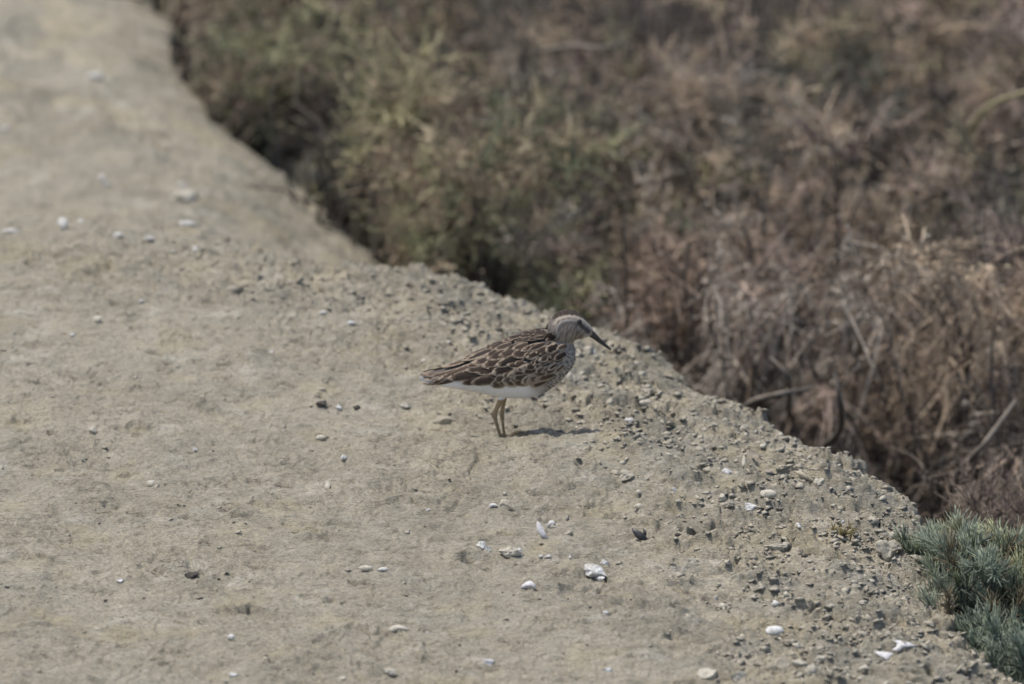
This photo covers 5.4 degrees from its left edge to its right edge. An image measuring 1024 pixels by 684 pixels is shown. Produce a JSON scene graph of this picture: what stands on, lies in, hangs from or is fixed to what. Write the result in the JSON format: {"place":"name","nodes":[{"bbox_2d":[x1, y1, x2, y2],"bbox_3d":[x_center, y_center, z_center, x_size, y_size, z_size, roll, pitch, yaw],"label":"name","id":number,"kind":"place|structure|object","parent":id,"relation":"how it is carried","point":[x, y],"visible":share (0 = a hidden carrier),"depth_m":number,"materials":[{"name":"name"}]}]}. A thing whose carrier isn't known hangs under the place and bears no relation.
{"place":"outdoors","nodes":[
{"label":"outdoors","id":0,"kind":"place"},
{"bbox_2d":[0,0,1023,683],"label":"ground","id":1,"kind":"structure","parent":0,"point":[138,132],"depth_m":7.94,"materials":[{"name":"soil"}]},
{"bbox_2d":[1,228,20,233],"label":"shell fragment","id":2,"kind":"object","parent":1,"relation":"on","point":[10,230],"visible":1,"depth_m":8.44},
{"bbox_2d":[58,217,67,229],"bbox_3d":[-0.352,-0.093,8.450,0.008,0.007,0.011,5,21,15],"label":"shell fragment","id":3,"kind":"object","parent":1,"relation":"on","point":[62,223],"visible":1,"depth_m":8.45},
{"bbox_2d":[88,427,96,433],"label":"pebble","id":4,"kind":"object","parent":1,"relation":"on","point":[91,430],"visible":1,"depth_m":8.01,"materials":[{"name":"beige stone"}]},
{"bbox_2d":[87,72,102,79],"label":"shell fragment","id":5,"kind":"object","parent":1,"relation":"on","point":[97,75],"visible":1,"depth_m":9.13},
{"bbox_2d":[172,188,196,202],"bbox_3d":[-0.268,-0.118,8.839,0.020,0.014,0.017,-5,21,-14],"label":"mud clod","id":6,"kind":"object","parent":1,"relation":"on","point":[185,195],"visible":1,"depth_m":8.83,"materials":[{"name":"beige stone"}]},
{"bbox_2d":[179,220,195,226],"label":"shell fragment","id":7,"kind":"object","parent":1,"relation":"on","point":[187,223],"visible":1,"depth_m":8.49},
{"bbox_2d":[184,572,197,578],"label":"pebble","id":8,"kind":"object","parent":1,"relation":"on","point":[191,575],"visible":1,"depth_m":7.74,"materials":[{"name":"stone"}]},
{"bbox_2d":[136,0,267,69],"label":"saltmarsh shrub","id":9,"kind":"object","parent":1,"relation":"on","point":[179,29],"visible":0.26,"depth_m":9.40,"materials":[{"name":"green plant"}]},
{"bbox_2d":[155,0,362,143],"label":"saltmarsh shrub","id":10,"kind":"object","parent":1,"relation":"on","point":[204,13],"visible":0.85,"depth_m":9.19,"materials":[{"name":"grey plant"}]},
{"bbox_2d":[173,0,375,166],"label":"saltmarsh shrub","id":11,"kind":"object","parent":1,"relation":"on","point":[321,107],"visible":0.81,"depth_m":9.14,"materials":[{"name":"green plant"}]},
{"bbox_2d":[175,0,395,209],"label":"saltmarsh shrub","id":12,"kind":"object","parent":1,"relation":"on","point":[255,124],"visible":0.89,"depth_m":9.10,"materials":[{"name":"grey plant"}]},
{"bbox_2d":[157,0,414,159],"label":"saltmarsh shrub","id":13,"kind":"object","parent":1,"relation":"on","point":[288,3],"visible":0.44,"depth_m":9.29,"materials":[{"name":"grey plant"}]},
{"bbox_2d":[316,400,326,406],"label":"pebble","id":14,"kind":"object","parent":1,"relation":"on","point":[322,403],"visible":1,"depth_m":8.06,"materials":[{"name":"stone"}]},
{"bbox_2d":[359,565,372,570],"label":"shell fragment","id":15,"kind":"object","parent":1,"relation":"on","point":[366,568],"visible":1,"depth_m":7.75,"materials":[{"name":"beige stone"}]},
{"bbox_2d":[245,13,498,242],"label":"saltmarsh shrub","id":16,"kind":"object","parent":1,"relation":"on","point":[340,218],"visible":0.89,"depth_m":8.94,"materials":[{"name":"green plant"}]},
{"bbox_2d":[291,1,457,227],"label":"saltmarsh shrub","id":17,"kind":"object","parent":1,"relation":"on","point":[346,109],"visible":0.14,"depth_m":9.17,"materials":[{"name":"green plant"}]},
{"bbox_2d":[248,0,505,177],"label":"saltmarsh shrub","id":18,"kind":"object","parent":1,"relation":"on","point":[317,5],"visible":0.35,"depth_m":9.21,"materials":[{"name":"green plant"}]},
{"bbox_2d":[381,668,397,676],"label":"pebble","id":19,"kind":"object","parent":1,"relation":"on","point":[391,672],"visible":1,"depth_m":7.56,"materials":[{"name":"beige stone"}]},
{"bbox_2d":[388,625,409,631],"bbox_3d":[-0.080,0.202,7.635,0.016,0.002,0.007,0,48,0],"label":"shell fragment","id":20,"kind":"object","parent":1,"relation":"on","point":[394,628],"visible":1,"depth_m":7.63,"materials":[{"name":"beige stone"}]},
{"bbox_2d":[399,403,410,408],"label":"pebble","id":21,"kind":"object","parent":1,"relation":"on","point":[405,405],"visible":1,"depth_m":8.06,"materials":[{"name":"beige stone"}]},
{"bbox_2d":[309,9,520,263],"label":"saltmarsh shrub","id":22,"kind":"object","parent":1,"relation":"on","point":[420,83],"visible":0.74,"depth_m":8.93,"materials":[{"name":"green plant"}]},
{"bbox_2d":[433,416,454,424],"bbox_3d":[-0.051,0.059,8.033,0.017,0.006,0.009,-6,20,7],"label":"pebble","id":23,"kind":"object","parent":1,"relation":"on","point":[442,420],"visible":1,"depth_m":8.03,"materials":[{"name":"beige stone"}]},
{"bbox_2d":[312,0,582,148],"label":"saltmarsh shrub","id":24,"kind":"object","parent":1,"relation":"on","point":[450,15],"visible":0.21,"depth_m":9.41,"materials":[{"name":"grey plant"}]},
{"bbox_2d":[334,142,564,287],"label":"saltmarsh shrub","id":25,"kind":"object","parent":1,"relation":"on","point":[436,252],"visible":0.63,"depth_m":8.79,"materials":[{"name":"green plant"}]},
{"bbox_2d":[350,83,575,286],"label":"saltmarsh shrub","id":26,"kind":"object","parent":1,"relation":"on","point":[407,161],"visible":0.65,"depth_m":8.87,"materials":[{"name":"green plant"}]},
{"bbox_2d":[6,225,925,683],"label":"dark grit","id":27,"kind":"object","parent":1,"relation":"on","point":[346,415],"visible":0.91,"depth_m":7.95,"materials":[{"name":"stone"}]},
{"bbox_2d":[476,541,485,548],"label":"pebble","id":28,"kind":"object","parent":1,"relation":"on","point":[481,544],"visible":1,"depth_m":7.79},
{"bbox_2d":[4,206,966,682],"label":"shell grit","id":29,"kind":"object","parent":1,"relation":"on","point":[326,492],"visible":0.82,"depth_m":7.93,"materials":[{"name":"beige stone"}]},
{"bbox_2d":[483,659,493,665],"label":"pebble","id":30,"kind":"object","parent":1,"relation":"on","point":[489,662],"visible":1,"depth_m":7.58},
{"bbox_2d":[361,0,642,281],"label":"saltmarsh shrub","id":31,"kind":"object","parent":1,"relation":"on","point":[549,35],"visible":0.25,"depth_m":9.37,"materials":[{"name":"green plant"}]},
{"bbox_2d":[0,221,1007,683],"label":"mud crumbs","id":32,"kind":"object","parent":1,"relation":"on","point":[974,653],"visible":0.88,"depth_m":7.96,"materials":[{"name":"soil"}]},
{"bbox_2d":[498,546,522,558],"bbox_3d":[-0.001,0.152,7.777,0.016,0.011,0.014,7,21,19],"label":"mud clod","id":33,"kind":"object","parent":1,"relation":"on","point":[508,552],"visible":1,"depth_m":7.77,"materials":[{"name":"beige stone"}]},
{"bbox_2d":[364,84,662,297],"bbox_3d":[0.001,-0.097,8.833,0.216,0.255,0.318,9,22,23],"label":"saltmarsh shrub","id":34,"kind":"object","parent":1,"relation":"on","point":[476,190],"visible":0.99,"depth_m":8.80,"materials":[{"name":"green plant"}]},
{"bbox_2d":[419,309,610,437],"bbox_3d":[0.003,0.026,7.983,0.142,0.105,0.048,0,20,0],"label":"sandpiper","id":35,"kind":"object","parent":1,"relation":"on","point":[536,362],"visible":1,"depth_m":7.96,"materials":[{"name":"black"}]},
{"bbox_2d":[374,0,681,297],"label":"saltmarsh shrub","id":36,"kind":"object","parent":1,"relation":"on","point":[472,16],"visible":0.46,"depth_m":9.41,"materials":[{"name":"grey plant"}]},
{"bbox_2d":[521,581,535,588],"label":"shell fragment","id":37,"kind":"object","parent":1,"relation":"on","point":[529,584],"visible":1,"depth_m":7.71,"materials":[{"name":"white"}]},
{"bbox_2d":[414,36,646,296],"bbox_3d":[0.022,-0.078,9.054,0.309,0.392,0.185,-18,27,-41],"label":"saltmarsh shrub","id":38,"kind":"object","parent":1,"relation":"on","point":[542,104],"visible":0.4,"depth_m":9.02,"materials":[{"name":"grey plant"}]},
{"bbox_2d":[536,521,547,537],"bbox_3d":[0.021,0.136,7.805,0.004,0.011,0.011,-18,27,-40],"label":"shell fragment","id":39,"kind":"object","parent":1,"relation":"on","point":[541,531],"visible":1,"depth_m":7.80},
{"bbox_2d":[462,190,658,349],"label":"saltmarsh shrub","id":40,"kind":"object","parent":1,"relation":"on","point":[511,261],"visible":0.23,"depth_m":8.90,"materials":[{"name":"brown plant"}]},
{"bbox_2d":[441,0,700,298],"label":"saltmarsh shrub","id":41,"kind":"object","parent":1,"relation":"on","point":[512,71],"visible":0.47,"depth_m":9.23,"materials":[{"name":"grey plant"}]},
{"bbox_2d":[538,39,627,54],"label":"arching branch","id":42,"kind":"object","parent":41,"relation":"on","point":[561,47],"visible":1,"depth_m":8.99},
{"bbox_2d":[494,203,663,348],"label":"saltmarsh shrub","id":43,"kind":"object","parent":1,"relation":"on","point":[580,278],"visible":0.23,"depth_m":8.80,"materials":[{"name":"brown plant"}]},
{"bbox_2d":[584,563,606,576],"bbox_3d":[0.059,0.164,7.744,0.016,0.009,0.013,-2,20,-6],"label":"fragment","id":44,"kind":"object","parent":1,"relation":"on","point":[592,570],"visible":1,"depth_m":7.74,"materials":[{"name":"stone"}]},
{"bbox_2d":[471,152,731,383],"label":"saltmarsh shrub","id":45,"kind":"object","parent":1,"relation":"on","point":[524,250],"visible":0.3,"depth_m":8.83,"materials":[{"name":"brown plant"}]},
{"bbox_2d":[470,0,735,357],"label":"saltmarsh shrub","id":46,"kind":"object","parent":1,"relation":"on","point":[634,206],"visible":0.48,"depth_m":9.07,"materials":[{"name":"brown plant"}]},
{"bbox_2d":[186,276,1022,683],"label":"mud rubble","id":47,"kind":"object","parent":1,"relation":"on","point":[707,470],"visible":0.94,"depth_m":7.89,"materials":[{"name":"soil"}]},
{"bbox_2d":[243,295,1006,683],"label":"pale flakes","id":48,"kind":"object","parent":1,"relation":"on","point":[763,445],"visible":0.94,"depth_m":7.89,"materials":[{"name":"beige stone"}]},
{"bbox_2d":[618,469,634,480],"bbox_3d":[0.084,0.098,7.904,0.013,0.008,0.012,1,20,6],"label":"mud clod","id":49,"kind":"object","parent":1,"relation":"on","point":[624,474],"visible":1,"depth_m":7.90,"materials":[{"name":"soil"}]},
{"bbox_2d":[541,0,731,348],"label":"saltmarsh shrub","id":50,"kind":"object","parent":1,"relation":"on","point":[699,57],"visible":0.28,"depth_m":9.45,"materials":[{"name":"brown plant"}]},
{"bbox_2d":[632,528,646,540],"bbox_3d":[0.092,0.139,7.808,0.011,0.008,0.008,0,20,0],"label":"mussel shell","id":51,"kind":"object","parent":1,"relation":"on","point":[639,535],"visible":1,"depth_m":7.81},
{"bbox_2d":[470,157,859,389],"bbox_3d":[0.110,0.043,8.874,0.356,0.396,0.273,0,20,0],"label":"saltmarsh shrub","id":52,"kind":"object","parent":1,"relation":"on","point":[633,257],"visible":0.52,"depth_m":8.80,"materials":[{"name":"brown plant"}]},
{"bbox_2d":[517,0,822,391],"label":"saltmarsh shrub","id":53,"kind":"object","parent":1,"relation":"on","point":[583,55],"visible":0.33,"depth_m":9.18,"materials":[{"name":"brown plant"}]},
{"bbox_2d":[538,216,826,428],"bbox_3d":[0.116,0.086,8.728,0.265,0.408,0.254,14,24,33],"label":"saltmarsh shrub","id":54,"kind":"object","parent":1,"relation":"on","point":[603,321],"visible":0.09,"depth_m":8.68,"materials":[{"name":"brown plant"}]},
{"bbox_2d":[584,24,802,393],"bbox_3d":[0.175,-0.044,9.061,0.198,0.429,0.234,-13,24,-32],"label":"saltmarsh shrub","id":55,"kind":"object","parent":1,"relation":"on","point":[677,141],"visible":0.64,"depth_m":9.04,"materials":[{"name":"brown plant"}]},
{"bbox_2d":[385,291,1017,683],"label":"broken clods","id":56,"kind":"object","parent":1,"relation":"on","point":[783,438],"visible":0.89,"depth_m":7.90,"materials":[{"name":"soil"}]},
{"bbox_2d":[696,668,716,679],"bbox_3d":[0.136,0.235,7.548,0.015,0.010,0.018,-5,19,9],"label":"pebble","id":57,"kind":"object","parent":1,"relation":"on","point":[706,673],"visible":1,"depth_m":7.54,"materials":[{"name":"beige stone"}]},
{"bbox_2d":[570,163,849,421],"bbox_3d":[0.160,0.058,8.763,0.227,0.429,0.267,0,20,0],"label":"saltmarsh shrub","id":58,"kind":"object","parent":1,"relation":"on","point":[668,327],"visible":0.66,"depth_m":8.72,"materials":[{"name":"brown plant"}]},
{"bbox_2d":[722,500,734,507],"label":"pebble","id":59,"kind":"object","parent":1,"relation":"on","point":[729,503],"visible":1,"depth_m":7.85,"materials":[{"name":"beige stone"}]},
{"bbox_2d":[730,671,745,682],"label":"pebble","id":60,"kind":"object","parent":1,"relation":"on","point":[736,677],"visible":1,"depth_m":7.54,"materials":[{"name":"beige stone"}]},
{"bbox_2d":[480,283,1015,683],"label":"edge rubble","id":61,"kind":"object","parent":1,"relation":"on","point":[885,487],"visible":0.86,"depth_m":7.93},
{"bbox_2d":[745,503,756,510],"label":"pebble","id":62,"kind":"object","parent":1,"relation":"on","point":[750,506],"visible":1,"depth_m":7.85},
{"bbox_2d":[586,0,936,394],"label":"saltmarsh shrub","id":63,"kind":"object","parent":1,"relation":"on","point":[681,101],"visible":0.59,"depth_m":9.06,"materials":[{"name":"brown plant"}]},
{"bbox_2d":[760,489,776,497],"bbox_3d":[0.187,0.110,7.863,0.012,0.003,0.007,-2,48,-5],"label":"shell fragment","id":64,"kind":"object","parent":1,"relation":"on","point":[767,493],"visible":1,"depth_m":7.86,"materials":[{"name":"beige stone"}]},
{"bbox_2d":[766,626,783,634],"bbox_3d":[0.186,0.204,7.629,0.013,0.003,0.009,-2,48,-3],"label":"shell fragment","id":65,"kind":"object","parent":1,"relation":"on","point":[774,630],"visible":1,"depth_m":7.63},
{"bbox_2d":[763,543,787,550],"bbox_3d":[0.190,0.148,7.785,0.018,0.006,0.008,-3,20,1],"label":"mud clod","id":66,"kind":"object","parent":1,"relation":"on","point":[777,546],"visible":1,"depth_m":7.78,"materials":[{"name":"soil"}]},
{"bbox_2d":[743,386,814,407],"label":"arching branch","id":67,"kind":"object","parent":1,"relation":"on","point":[751,402],"visible":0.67,"depth_m":8.41,"materials":[{"name":"wood"}]},
{"bbox_2d":[767,658,790,670],"bbox_3d":[0.187,0.226,7.562,0.018,0.009,0.013,1,20,-2],"label":"pebble","id":68,"kind":"object","parent":1,"relation":"on","point":[779,663],"visible":1,"depth_m":7.56,"materials":[{"name":"beige stone"}]},
{"bbox_2d":[654,200,922,501],"bbox_3d":[0.179,0.086,8.717,0.316,0.405,0.363,0,20,0],"label":"saltmarsh shrub","id":69,"kind":"object","parent":1,"relation":"on","point":[745,339],"visible":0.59,"depth_m":8.65,"materials":[{"name":"brown plant"}]},
{"bbox_2d":[791,660,807,667],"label":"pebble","id":70,"kind":"object","parent":1,"relation":"on","point":[798,663],"visible":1,"depth_m":7.56,"materials":[{"name":"beige stone"}]},
{"bbox_2d":[606,89,993,484],"bbox_3d":[0.255,0.016,8.813,0.326,0.485,0.252,-4,20,-11],"label":"saltmarsh shrub","id":71,"kind":"object","parent":1,"relation":"on","point":[812,139],"visible":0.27,"depth_m":8.81,"materials":[{"name":"brown plant"}]},
{"bbox_2d":[795,471,813,481],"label":"straw stalk","id":72,"kind":"object","parent":1,"relation":"on","point":[803,475],"visible":1,"depth_m":7.91,"materials":[{"name":"plant"}]},
{"bbox_2d":[804,665,817,673],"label":"pebble","id":73,"kind":"object","parent":1,"relation":"on","point":[811,669],"visible":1,"depth_m":7.55,"materials":[{"name":"beige stone"}]},
{"bbox_2d":[814,655,824,661],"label":"pebble","id":74,"kind":"object","parent":1,"relation":"on","point":[820,658],"visible":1,"depth_m":7.58,"materials":[{"name":"beige stone"}]},
{"bbox_2d":[814,478,824,484],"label":"pebble","id":75,"kind":"object","parent":1,"relation":"on","point":[819,480],"visible":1,"depth_m":7.89,"materials":[{"name":"beige stone"}]},
{"bbox_2d":[748,0,920,377],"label":"saltmarsh shrub","id":76,"kind":"object","parent":1,"relation":"on","point":[848,38],"visible":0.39,"depth_m":9.32,"materials":[{"name":"brown plant"}]},
{"bbox_2d":[707,0,975,390],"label":"saltmarsh shrub","id":77,"kind":"object","parent":1,"relation":"on","point":[867,57],"visible":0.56,"depth_m":9.21,"materials":[{"name":"brown plant"}]},
{"bbox_2d":[827,519,857,538],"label":"dry sprig","id":78,"kind":"object","parent":1,"relation":"on","point":[844,532],"visible":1,"depth_m":7.82,"materials":[{"name":"brown plant"}]},
{"bbox_2d":[858,664,872,670],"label":"shell fragment","id":79,"kind":"object","parent":1,"relation":"on","point":[864,667],"visible":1,"depth_m":7.56,"materials":[{"name":"beige stone"}]},
{"bbox_2d":[714,183,1023,522],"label":"saltmarsh shrub","id":80,"kind":"object","parent":1,"relation":"on","point":[797,286],"visible":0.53,"depth_m":8.59,"materials":[{"name":"brown plant"}]},
{"bbox_2d":[817,371,844,446],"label":"arching branch","id":81,"kind":"object","parent":80,"relation":"attached to","point":[833,438],"visible":0.83,"depth_m":8.43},
{"bbox_2d":[730,0,1021,418],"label":"saltmarsh shrub","id":82,"kind":"object","parent":1,"relation":"on","point":[793,42],"visible":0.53,"depth_m":9.25,"materials":[{"name":"brown plant"}]},
{"bbox_2d":[874,651,893,660],"bbox_3d":[0.261,0.220,7.585,0.013,0.005,0.008,13,24,32],"label":"shell fragment","id":83,"kind":"object","parent":1,"relation":"on","point":[886,656],"visible":1,"depth_m":7.58,"materials":[{"name":"white"}]},
{"bbox_2d":[749,62,1023,497],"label":"saltmarsh shrub","id":84,"kind":"object","parent":1,"relation":"on","point":[858,221],"visible":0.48,"depth_m":8.96,"materials":[{"name":"brown plant"}]},
{"bbox_2d":[968,90,1023,131],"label":"arching branch","id":85,"kind":"object","parent":84,"relation":"on","point":[972,127],"visible":0.98,"depth_m":8.91,"materials":[{"name":"plant"}]},
{"bbox_2d":[875,539,901,561],"bbox_3d":[0.271,0.151,7.806,0.017,0.018,0.024,11,23,28],"label":"mud clod","id":86,"kind":"object","parent":1,"relation":"on","point":[885,549],"visible":1,"depth_m":7.80,"materials":[{"name":"soil"}]},
{"bbox_2d":[762,292,1023,525],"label":"saltmarsh shrub","id":87,"kind":"object","parent":1,"relation":"on","point":[875,451],"visible":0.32,"depth_m":8.62,"materials":[{"name":"brown plant"}]},
{"bbox_2d":[769,356,795,426],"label":"arching branch","id":88,"kind":"object","parent":87,"relation":"attached to","point":[789,411],"visible":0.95,"depth_m":8.47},
{"bbox_2d":[762,0,1023,460],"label":"saltmarsh shrub","id":89,"kind":"object","parent":1,"relation":"on","point":[1012,26],"visible":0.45,"depth_m":9.17,"materials":[{"name":"brown plant"}]},
{"bbox_2d":[892,639,915,650],"bbox_3d":[0.276,0.214,7.599,0.018,0.003,0.010,0,55,0],"label":"shell fragment","id":90,"kind":"object","parent":1,"relation":"on","point":[901,645],"visible":1,"depth_m":7.60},
{"bbox_2d":[801,0,1023,351],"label":"saltmarsh shrub","id":91,"kind":"object","parent":1,"relation":"on","point":[891,80],"visible":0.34,"depth_m":9.43,"materials":[{"name":"brown plant"}]},
{"bbox_2d":[803,211,1023,523],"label":"saltmarsh shrub","id":92,"kind":"object","parent":1,"relation":"on","point":[951,266],"visible":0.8,"depth_m":8.57,"materials":[{"name":"brown plant"}]},
{"bbox_2d":[803,154,1023,527],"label":"saltmarsh shrub","id":93,"kind":"object","parent":1,"relation":"on","point":[989,239],"visible":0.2,"depth_m":8.77,"materials":[{"name":"brown plant"}]},
{"bbox_2d":[910,554,924,560],"bbox_3d":[0.292,0.156,7.808,0.016,0.002,0.006,0,48,2],"label":"mud flake","id":94,"kind":"object","parent":1,"relation":"on","point":[915,557],"visible":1,"depth_m":7.81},
{"bbox_2d":[889,502,991,575],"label":"seablite plant","id":95,"kind":"object","parent":1,"relation":"on","point":[956,521],"visible":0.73,"depth_m":7.82,"materials":[{"name":"green plant"}]},
{"bbox_2d":[857,185,1023,516],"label":"saltmarsh shrub","id":96,"kind":"object","parent":1,"relation":"on","point":[1008,306],"visible":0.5,"depth_m":8.65,"materials":[{"name":"brown plant"}]},
{"bbox_2d":[873,87,1023,517],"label":"saltmarsh shrub","id":97,"kind":"object","parent":1,"relation":"on","point":[953,212],"visible":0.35,"depth_m":8.92,"materials":[{"name":"brown plant"}]},
{"bbox_2d":[894,215,1023,612],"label":"saltmarsh shrub","id":98,"kind":"object","parent":1,"relation":"on","point":[1015,443],"visible":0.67,"depth_m":8.47,"materials":[{"name":"brown plant"}]},
{"bbox_2d":[939,399,1017,524],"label":"arching branch","id":99,"kind":"object","parent":98,"relation":"attached to","point":[973,455],"visible":0.78,"depth_m":8.38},
{"bbox_2d":[894,0,1023,346],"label":"saltmarsh shrub","id":100,"kind":"object","parent":1,"relation":"on","point":[987,95],"visible":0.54,"depth_m":9.21,"materials":[{"name":"brown plant"}]},
{"bbox_2d":[908,518,1023,632],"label":"seablite plant","id":101,"kind":"object","parent":1,"relation":"on","point":[968,572],"visible":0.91,"depth_m":7.74,"materials":[{"name":"green plant"}]},
{"bbox_2d":[915,452,1023,546],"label":"dry twig bush","id":102,"kind":"object","parent":1,"relation":"on","point":[966,495],"visible":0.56,"depth_m":8.16,"materials":[{"name":"brown plant"}]},
{"bbox_2d":[954,603,1023,675],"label":"seablite plant","id":103,"kind":"object","parent":1,"relation":"on","point":[965,626],"visible":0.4,"depth_m":7.71,"materials":[{"name":"green plant"}]},
{"bbox_2d":[958,0,1023,175],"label":"saltmarsh shrub","id":104,"kind":"object","parent":1,"relation":"on","point":[1015,79],"visible":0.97,"depth_m":9.09,"materials":[{"name":"brown plant"}]},
{"bbox_2d":[961,512,1023,606],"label":"seablite plant","id":105,"kind":"object","parent":1,"relation":"on","point":[1020,557],"visible":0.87,"depth_m":7.75,"materials":[{"name":"green plant"}]},
{"bbox_2d":[968,597,1023,683],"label":"seablite plant","id":106,"kind":"object","parent":1,"relation":"on","point":[1013,650],"visible":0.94,"depth_m":7.66,"materials":[{"name":"green plant"}]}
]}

